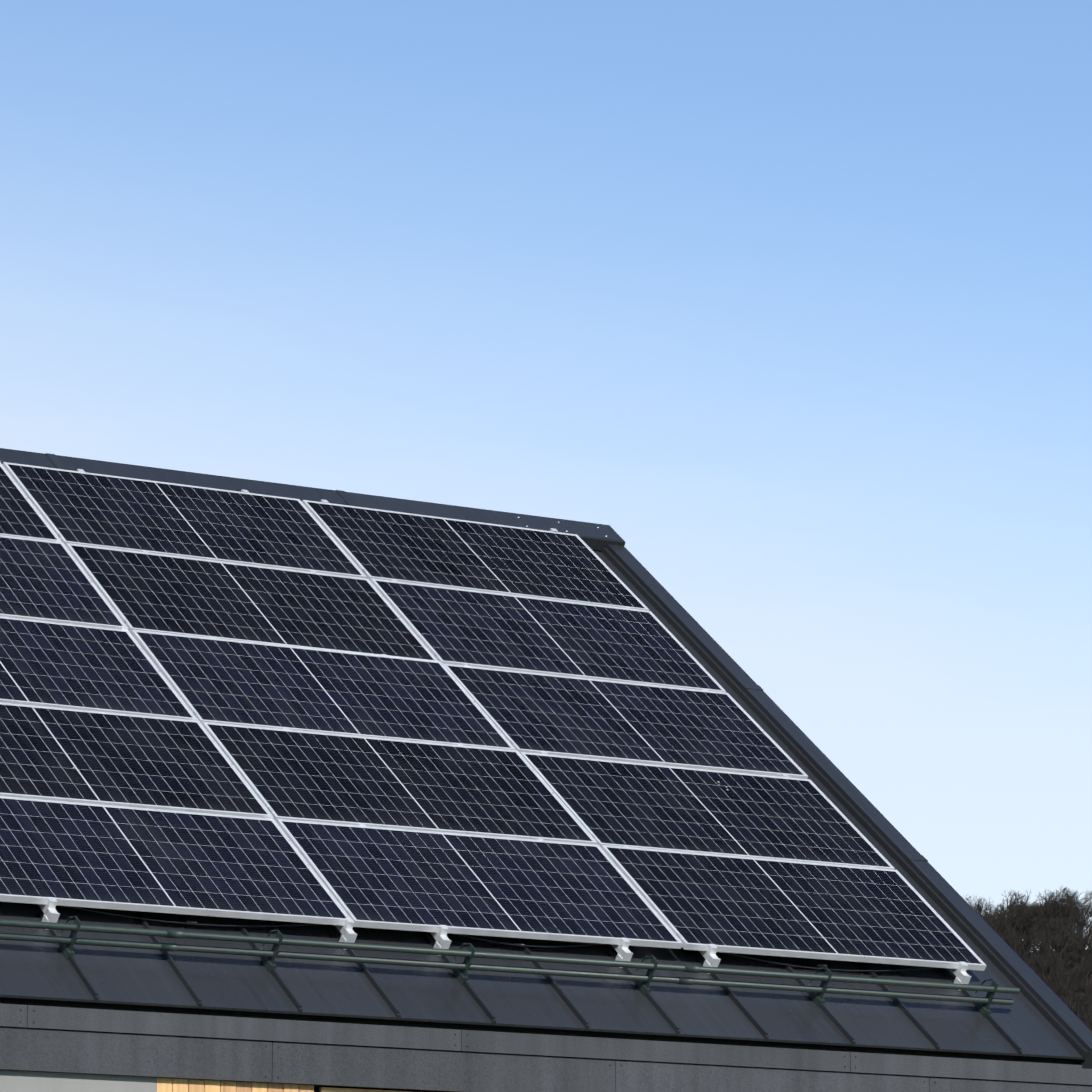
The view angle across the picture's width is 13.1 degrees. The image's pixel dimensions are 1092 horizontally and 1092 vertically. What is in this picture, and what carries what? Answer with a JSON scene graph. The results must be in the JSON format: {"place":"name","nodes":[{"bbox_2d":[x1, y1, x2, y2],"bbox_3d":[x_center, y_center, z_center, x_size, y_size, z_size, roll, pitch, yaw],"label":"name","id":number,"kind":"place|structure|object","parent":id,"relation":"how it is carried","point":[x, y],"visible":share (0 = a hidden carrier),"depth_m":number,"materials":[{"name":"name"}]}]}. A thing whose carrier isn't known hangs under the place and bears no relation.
{"place":"outdoors","nodes":[
{"label":"outdoors","id":0,"kind":"place"},
{"bbox_2d":[319,1087,411,1091],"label":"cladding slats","id":1,"kind":"object","parent":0,"point":[324,1089],"visible":1,"depth_m":23.22,"materials":[{"name":"brown wood"}]},
{"bbox_2d":[314,1086,427,1091],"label":"window frame","id":2,"kind":"object","parent":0,"point":[316,1088],"visible":0.17,"depth_m":23.29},
{"bbox_2d":[0,550,1085,1059],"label":"roof pans","id":3,"kind":"object","parent":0,"point":[44,970],"visible":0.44,"depth_m":24.10,"materials":[{"name":"grey metal"}]},
{"bbox_2d":[31,904,1022,1055],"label":"roof seams","id":4,"kind":"object","parent":3,"relation":"attached to","point":[565,998],"visible":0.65,"depth_m":24.18,"materials":[{"name":"grey metal"}]},
{"bbox_2d":[0,0,1091,949],"label":"sky","id":5,"kind":"structure","parent":0,"point":[789,301],"materials":[{"name":"blue"}]},
{"bbox_2d":[1020,951,1091,1031],"bbox_3d":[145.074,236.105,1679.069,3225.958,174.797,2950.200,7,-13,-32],"label":"hill terrain","id":6,"kind":"structure","parent":0,"point":[1068,988],"depth_m":1370.96,"materials":[{"name":"green plant"}]},
{"bbox_2d":[963,894,989,915],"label":"bare tree","id":7,"kind":"object","parent":6,"relation":"on","point":[978,905],"visible":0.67,"depth_m":1460.60,"materials":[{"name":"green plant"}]},
{"bbox_2d":[974,906,992,917],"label":"bare tree","id":8,"kind":"object","parent":6,"relation":"on","point":[980,910],"visible":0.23,"depth_m":1445.97,"materials":[{"name":"brown plant"}]},
{"bbox_2d":[981,902,1007,921],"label":"bare tree","id":9,"kind":"object","parent":6,"relation":"on","point":[998,906],"visible":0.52,"depth_m":1466.16,"materials":[{"name":"brown plant"}]},
{"bbox_2d":[978,908,1011,919],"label":"bare tree","id":10,"kind":"object","parent":6,"relation":"on","point":[987,912],"visible":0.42,"depth_m":1458.29,"materials":[{"name":"brown plant"}]},
{"bbox_2d":[981,913,1012,933],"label":"bare tree","id":11,"kind":"object","parent":6,"relation":"on","point":[994,921],"visible":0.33,"depth_m":1398.76,"materials":[{"name":"brown plant"}]},
{"bbox_2d":[991,918,1007,934],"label":"bare tree","id":12,"kind":"object","parent":6,"relation":"on","point":[1000,924],"visible":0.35,"depth_m":1429.61,"materials":[{"name":"brown plant"}]},
{"bbox_2d":[987,922,1016,934],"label":"bare tree","id":13,"kind":"object","parent":6,"relation":"on","point":[998,925],"visible":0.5,"depth_m":1419.21,"materials":[{"name":"brown plant"}]},
{"bbox_2d":[996,931,1022,947],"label":"bare tree","id":14,"kind":"object","parent":6,"relation":"on","point":[1007,940],"visible":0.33,"depth_m":1393.08,"materials":[{"name":"brown plant"}]},
{"bbox_2d":[1002,897,1019,919],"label":"bare tree","id":15,"kind":"object","parent":6,"relation":"on","point":[1014,903],"visible":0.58,"depth_m":1462.77,"materials":[{"name":"brown plant"}]},
{"bbox_2d":[993,900,1038,929],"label":"bare tree","id":16,"kind":"object","parent":6,"relation":"on","point":[1022,902],"visible":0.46,"depth_m":1423.84,"materials":[{"name":"brown plant"}]},
{"bbox_2d":[1000,904,1032,951],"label":"bare tree","id":17,"kind":"object","parent":6,"relation":"on","point":[1015,914],"visible":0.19,"depth_m":1464.70,"materials":[{"name":"brown plant"}]},
{"bbox_2d":[990,902,1044,933],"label":"bare tree","id":18,"kind":"object","parent":6,"relation":"on","point":[1019,914],"visible":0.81,"depth_m":1417.15,"materials":[{"name":"brown plant"}]},
{"bbox_2d":[1006,913,1031,944],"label":"bare tree","id":19,"kind":"object","parent":6,"relation":"on","point":[1019,924],"visible":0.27,"depth_m":1425.07,"materials":[{"name":"brown plant"}]},
{"bbox_2d":[1001,926,1043,962],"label":"bare tree","id":20,"kind":"object","parent":6,"relation":"on","point":[1028,936],"visible":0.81,"depth_m":1381.97,"materials":[{"name":"brown plant"}]},
{"bbox_2d":[1001,889,1043,907],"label":"bare tree","id":21,"kind":"object","parent":6,"relation":"on","point":[1019,898],"visible":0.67,"depth_m":1477.88,"materials":[{"name":"grey plant"}]},
{"bbox_2d":[1012,937,1038,962],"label":"bare tree","id":22,"kind":"object","parent":6,"relation":"on","point":[1019,948],"visible":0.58,"depth_m":1386.54,"materials":[{"name":"brown plant"}]},
{"bbox_2d":[1018,952,1035,963],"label":"bare tree","id":23,"kind":"object","parent":6,"relation":"on","point":[1025,956],"visible":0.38,"depth_m":1379.10,"materials":[{"name":"brown plant"}]},
{"bbox_2d":[1011,908,1048,956],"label":"bare tree","id":24,"kind":"object","parent":6,"relation":"on","point":[1027,921],"visible":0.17,"depth_m":1424.15,"materials":[{"name":"brown plant"}]},
{"bbox_2d":[1020,956,1040,968],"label":"bare tree","id":25,"kind":"object","parent":6,"relation":"on","point":[1033,962],"visible":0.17,"depth_m":1348.94,"materials":[{"name":"brown plant"}]},
{"bbox_2d":[1013,915,1052,964],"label":"bare tree","id":26,"kind":"object","parent":6,"relation":"on","point":[1034,919],"visible":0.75,"depth_m":1413.82,"materials":[{"name":"brown plant"}]},
{"bbox_2d":[1027,917,1050,943],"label":"bare tree","id":27,"kind":"object","parent":6,"relation":"on","point":[1039,925],"visible":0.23,"depth_m":1419.83,"materials":[{"name":"brown plant"}]},
{"bbox_2d":[1014,899,1065,958],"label":"bare tree","id":28,"kind":"object","parent":6,"relation":"on","point":[1033,911],"visible":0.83,"depth_m":1416.72,"materials":[{"name":"brown plant"}]},
{"bbox_2d":[1023,935,1060,962],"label":"bare tree","id":29,"kind":"object","parent":6,"relation":"on","point":[1037,945],"visible":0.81,"depth_m":1375.74,"materials":[{"name":"brown plant"}]},
{"bbox_2d":[1037,973,1050,985],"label":"bare tree","id":30,"kind":"object","parent":6,"relation":"on","point":[1040,977],"visible":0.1,"depth_m":1339.00,"materials":[{"name":"brown plant"}]},
{"bbox_2d":[1032,927,1057,970],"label":"bare tree","id":31,"kind":"object","parent":6,"relation":"on","point":[1041,935],"visible":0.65,"depth_m":1395.40,"materials":[{"name":"brown plant"}]},
{"bbox_2d":[1025,952,1065,980],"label":"bare tree","id":32,"kind":"object","parent":6,"relation":"on","point":[1036,960],"visible":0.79,"depth_m":1345.59,"materials":[{"name":"brown plant"}]},
{"bbox_2d":[1030,918,1063,957],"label":"bare tree","id":33,"kind":"object","parent":6,"relation":"on","point":[1041,924],"visible":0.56,"depth_m":1408.96,"materials":[{"name":"brown plant"}]},
{"bbox_2d":[1037,931,1057,961],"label":"bare tree","id":34,"kind":"object","parent":6,"relation":"on","point":[1047,940],"visible":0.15,"depth_m":1398.21,"materials":[{"name":"brown plant"}]},
{"bbox_2d":[1035,906,1067,954],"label":"bare tree","id":35,"kind":"object","parent":6,"relation":"on","point":[1053,914],"visible":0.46,"depth_m":1425.80,"materials":[{"name":"brown plant"}]},
{"bbox_2d":[1039,917,1064,953],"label":"bare tree","id":36,"kind":"object","parent":6,"relation":"on","point":[1047,918],"visible":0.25,"depth_m":1419.05,"materials":[{"name":"brown plant"}]},
{"bbox_2d":[1036,902,1069,954],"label":"bare tree","id":37,"kind":"object","parent":6,"relation":"on","point":[1051,913],"visible":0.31,"depth_m":1433.49,"materials":[{"name":"brown plant"}]},
{"bbox_2d":[1041,927,1064,953],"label":"bare tree","id":38,"kind":"object","parent":6,"relation":"on","point":[1053,934],"visible":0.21,"depth_m":1400.70,"materials":[{"name":"brown plant"}]},
{"bbox_2d":[1042,979,1064,998],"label":"bare tree","id":39,"kind":"object","parent":6,"relation":"on","point":[1047,982],"visible":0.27,"depth_m":1313.61,"materials":[{"name":"brown plant"}]},
{"bbox_2d":[1036,935,1072,956],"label":"bare tree","id":40,"kind":"object","parent":6,"relation":"on","point":[1066,949],"visible":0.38,"depth_m":1384.72,"materials":[{"name":"brown plant"}]},
{"bbox_2d":[1034,890,1077,906],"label":"bare tree","id":41,"kind":"object","parent":6,"relation":"on","point":[1056,895],"visible":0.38,"depth_m":1473.16,"materials":[{"name":"brown plant"}]},
{"bbox_2d":[1047,934,1064,974],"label":"bare tree","id":42,"kind":"object","parent":6,"relation":"on","point":[1057,951],"visible":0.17,"depth_m":1391.16,"materials":[{"name":"brown plant"}]},
{"bbox_2d":[1034,933,1088,979],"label":"bare tree","id":43,"kind":"object","parent":6,"relation":"on","point":[1069,944],"visible":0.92,"depth_m":1367.15,"materials":[{"name":"brown plant"}]},
{"bbox_2d":[1038,896,1085,944],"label":"bare tree","id":44,"kind":"object","parent":6,"relation":"on","point":[1060,908],"visible":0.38,"depth_m":1431.85,"materials":[{"name":"brown plant"}]},
{"bbox_2d":[1038,887,1086,902],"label":"bare tree","id":45,"kind":"object","parent":6,"relation":"on","point":[1065,892],"visible":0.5,"depth_m":1477.83,"materials":[{"name":"brown plant"}]},
{"bbox_2d":[1044,916,1081,967],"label":"bare tree","id":46,"kind":"object","parent":6,"relation":"on","point":[1072,919],"visible":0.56,"depth_m":1403.46,"materials":[{"name":"brown plant"}]},
{"bbox_2d":[1052,984,1075,1000],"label":"bare tree","id":47,"kind":"object","parent":6,"relation":"on","point":[1063,994],"visible":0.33,"depth_m":1331.39,"materials":[{"name":"brown plant"}]},
{"bbox_2d":[1048,980,1082,1001],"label":"bare tree","id":48,"kind":"object","parent":6,"relation":"on","point":[1073,990],"visible":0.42,"depth_m":1326.64,"materials":[{"name":"brown plant"}]},
{"bbox_2d":[1047,908,1083,923],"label":"bare tree","id":49,"kind":"object","parent":6,"relation":"on","point":[1073,912],"visible":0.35,"depth_m":1429.75,"materials":[{"name":"brown plant"}]},
{"bbox_2d":[1051,936,1080,971],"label":"bare tree","id":50,"kind":"object","parent":6,"relation":"on","point":[1066,963],"visible":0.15,"depth_m":1388.34,"materials":[{"name":"brown plant"}]},
{"bbox_2d":[1048,900,1084,917],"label":"bare tree","id":51,"kind":"object","parent":6,"relation":"on","point":[1072,906],"visible":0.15,"depth_m":1449.45,"materials":[{"name":"brown plant"}]},
{"bbox_2d":[1044,891,1091,931],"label":"bare tree","id":52,"kind":"object","parent":6,"relation":"on","point":[1059,901],"visible":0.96,"depth_m":1421.80,"materials":[{"name":"brown plant"}]},
{"bbox_2d":[1046,923,1089,982],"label":"bare tree","id":53,"kind":"object","parent":6,"relation":"on","point":[1071,928],"visible":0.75,"depth_m":1384.42,"materials":[{"name":"brown plant"}]},
{"bbox_2d":[1063,1001,1076,1010],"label":"bare tree","id":54,"kind":"object","parent":6,"relation":"on","point":[1065,1003],"visible":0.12,"depth_m":1304.70,"materials":[{"name":"brown plant"}]},
{"bbox_2d":[1059,901,1088,931],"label":"bare tree","id":55,"kind":"object","parent":6,"relation":"on","point":[1077,904],"visible":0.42,"depth_m":1430.51,"materials":[{"name":"brown plant"}]},
{"bbox_2d":[1062,992,1091,1019],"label":"bare tree","id":56,"kind":"object","parent":6,"relation":"on","point":[1081,999],"visible":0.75,"depth_m":1306.42,"materials":[{"name":"brown plant"}]},
{"bbox_2d":[1063,938,1091,988],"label":"bare tree","id":57,"kind":"object","parent":6,"relation":"on","point":[1076,946],"visible":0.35,"depth_m":1375.84,"materials":[{"name":"brown plant"}]},
{"bbox_2d":[1065,994,1091,1029],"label":"bare tree","id":58,"kind":"object","parent":6,"relation":"on","point":[1082,1007],"visible":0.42,"depth_m":1312.41,"materials":[{"name":"brown plant"}]},
{"bbox_2d":[1066,931,1091,987],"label":"bare tree","id":59,"kind":"object","parent":6,"relation":"on","point":[1087,974],"visible":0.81,"depth_m":1365.70,"materials":[{"name":"brown plant"}]},
{"bbox_2d":[1067,889,1091,916],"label":"bare tree","id":60,"kind":"object","parent":6,"relation":"on","point":[1087,900],"visible":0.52,"depth_m":1490.04,"materials":[{"name":"brown plant"}]},
{"bbox_2d":[1069,902,1091,960],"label":"bare tree","id":61,"kind":"object","parent":6,"relation":"on","point":[1088,912],"visible":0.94,"depth_m":1399.55,"materials":[{"name":"brown plant"}]},
{"bbox_2d":[1070,1006,1091,1024],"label":"bare tree","id":62,"kind":"object","parent":6,"relation":"on","point":[1077,1014],"visible":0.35,"depth_m":1304.83,"materials":[{"name":"brown plant"}]},
{"bbox_2d":[1077,919,1089,938],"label":"bare tree","id":63,"kind":"object","parent":6,"relation":"on","point":[1084,925],"visible":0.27,"depth_m":1451.15,"materials":[{"name":"brown plant"}]},
{"bbox_2d":[1077,934,1091,982],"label":"bare tree","id":64,"kind":"object","parent":6,"relation":"on","point":[1084,942],"visible":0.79,"depth_m":1367.07,"materials":[{"name":"brown plant"}]},
{"label":"ground","id":65,"kind":"structure","parent":0,"visible":0},
{"bbox_2d":[0,1070,156,1091],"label":"grey render wall","id":66,"kind":"structure","parent":65,"relation":"on","point":[21,1081],"depth_m":22.39,"materials":[{"name":"grey paint"}]},
{"bbox_2d":[156,1078,313,1091],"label":"wood cladding","id":67,"kind":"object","parent":66,"relation":"attached to","point":[176,1085],"visible":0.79,"depth_m":22.82,"materials":[{"name":"brown wood"}]},
{"bbox_2d":[0,997,1084,1091],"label":"fascia backing","id":68,"kind":"object","parent":66,"relation":"attached to","point":[176,1010],"visible":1,"depth_m":23.74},
{"bbox_2d":[0,1003,1091,1091],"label":"fascia","id":69,"kind":"structure","parent":68,"relation":"attached to","point":[148,1052],"depth_m":23.49,"materials":[{"name":"black"}]},
{"bbox_3d":[-4.483,0.684,24.202,14.595,0.184,5.950,7,24,-32],"label":"roof","id":70,"kind":"object","parent":68,"relation":"on","visible":0},
{"bbox_2d":[0,448,625,550],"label":"ridge cap","id":71,"kind":"object","parent":70,"relation":"on","point":[592,536],"visible":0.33,"depth_m":29.13,"materials":[{"name":"grey metal"}]},
{"bbox_2d":[0,461,970,990],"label":"solar panel mounts","id":72,"kind":"object","parent":70,"relation":"on","point":[444,941],"visible":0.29,"depth_m":24.68,"materials":[{"name":"silver metal"}]},
{"bbox_2d":[0,462,60,540],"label":"solar panel","id":73,"kind":"object","parent":72,"relation":"on","point":[21,516],"visible":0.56,"depth_m":27.12,"materials":[{"name":"glass"}]},
{"bbox_2d":[0,535,126,628],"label":"solar panel","id":74,"kind":"object","parent":72,"relation":"on","point":[45,580],"visible":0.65,"depth_m":26.34,"materials":[{"name":"glass"}]},
{"bbox_2d":[0,616,196,719],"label":"solar panel","id":75,"kind":"object","parent":72,"relation":"on","point":[68,666],"visible":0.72,"depth_m":25.48,"materials":[{"name":"glass"}]},
{"bbox_2d":[0,702,271,817],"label":"solar panel","id":76,"kind":"object","parent":72,"relation":"on","point":[138,761],"visible":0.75,"depth_m":24.60,"materials":[{"name":"glass"}]},
{"bbox_2d":[0,796,349,925],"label":"solar panel","id":77,"kind":"object","parent":72,"relation":"on","point":[77,854],"visible":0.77,"depth_m":23.70,"materials":[{"name":"glass"}]},
{"bbox_2d":[2,462,365,577],"bbox_3d":[-2.120,-0.139,27.907,2.000,0.035,1.000,7,24,-32],"label":"solar panel","id":78,"kind":"object","parent":72,"relation":"on","point":[123,513],"visible":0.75,"depth_m":27.88,"materials":[{"name":"glass"}]},
{"bbox_2d":[65,543,437,660],"bbox_3d":[-1.674,0.339,27.122,2.000,0.035,1.000,7,24,-33],"label":"solar panel","id":79,"kind":"object","parent":72,"relation":"on","point":[154,592],"visible":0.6,"depth_m":27.10,"materials":[{"name":"glass"}]},
{"bbox_2d":[131,630,515,749],"bbox_3d":[-1.230,0.812,26.335,2.000,0.035,1.000,7,25,-32],"label":"solar panel","id":80,"kind":"object","parent":72,"relation":"on","point":[226,681],"visible":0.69,"depth_m":26.31,"materials":[{"name":"glass"}]},
{"bbox_2d":[202,722,596,844],"bbox_3d":[-0.784,1.287,25.554,2.000,0.035,1.000,7,24,-32],"label":"solar panel","id":81,"kind":"object","parent":72,"relation":"on","point":[286,774],"visible":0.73,"depth_m":25.52,"materials":[{"name":"glass"}]},
{"bbox_2d":[302,500,648,610],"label":"solar panel","id":82,"kind":"object","parent":72,"relation":"on","point":[439,551],"visible":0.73,"depth_m":28.96,"materials":[{"name":"glass"}]},
{"bbox_2d":[276,819,682,948],"bbox_3d":[-0.343,1.763,24.767,2.000,0.037,1.000,7,24,-32],"label":"solar panel","id":83,"kind":"object","parent":72,"relation":"on","point":[406,879],"visible":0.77,"depth_m":24.72,"materials":[{"name":"glass"}]},
{"bbox_2d":[65,906,936,970],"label":"pv cables","id":84,"kind":"object","parent":72,"relation":"attached to","point":[514,944],"visible":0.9,"depth_m":24.33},
{"bbox_2d":[370,578,725,692],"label":"solar panel","id":85,"kind":"object","parent":72,"relation":"on","point":[457,626],"visible":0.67,"depth_m":28.17,"materials":[{"name":"glass"}]},
{"bbox_2d":[443,663,807,778],"bbox_3d":[0.460,1.020,27.422,2.000,0.035,1.000,7,24,-32],"label":"solar panel","id":86,"kind":"object","parent":72,"relation":"on","point":[530,712],"visible":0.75,"depth_m":27.39,"materials":[{"name":"glass"}]},
{"bbox_2d":[520,752,894,869],"bbox_3d":[0.906,1.497,26.635,2.000,0.035,1.000,7,24,-32],"label":"solar panel","id":87,"kind":"object","parent":72,"relation":"on","point":[643,805],"visible":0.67,"depth_m":26.61,"materials":[{"name":"glass"}]},
{"bbox_2d":[601,845,986,970],"bbox_3d":[1.350,1.970,25.849,2.000,0.038,1.000,7,24,-32],"label":"solar panel","id":88,"kind":"object","parent":72,"relation":"on","point":[741,905],"visible":0.92,"depth_m":25.80,"materials":[{"name":"glass"}]},
{"bbox_2d":[45,453,927,863],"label":"lap joints trim","id":89,"kind":"structure","parent":70,"relation":"on","point":[57,463],"depth_m":28.20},
{"bbox_2d":[0,916,1019,1016],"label":"snow guard","id":90,"kind":"object","parent":70,"relation":"on","point":[816,995],"visible":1,"depth_m":23.94,"materials":[{"name":"green metal"}]},
{"bbox_2d":[601,544,1091,1068],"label":"verge trim","id":91,"kind":"structure","parent":70,"relation":"attached to","point":[1041,996],"depth_m":27.63,"materials":[{"name":"grey metal"}]}
]}

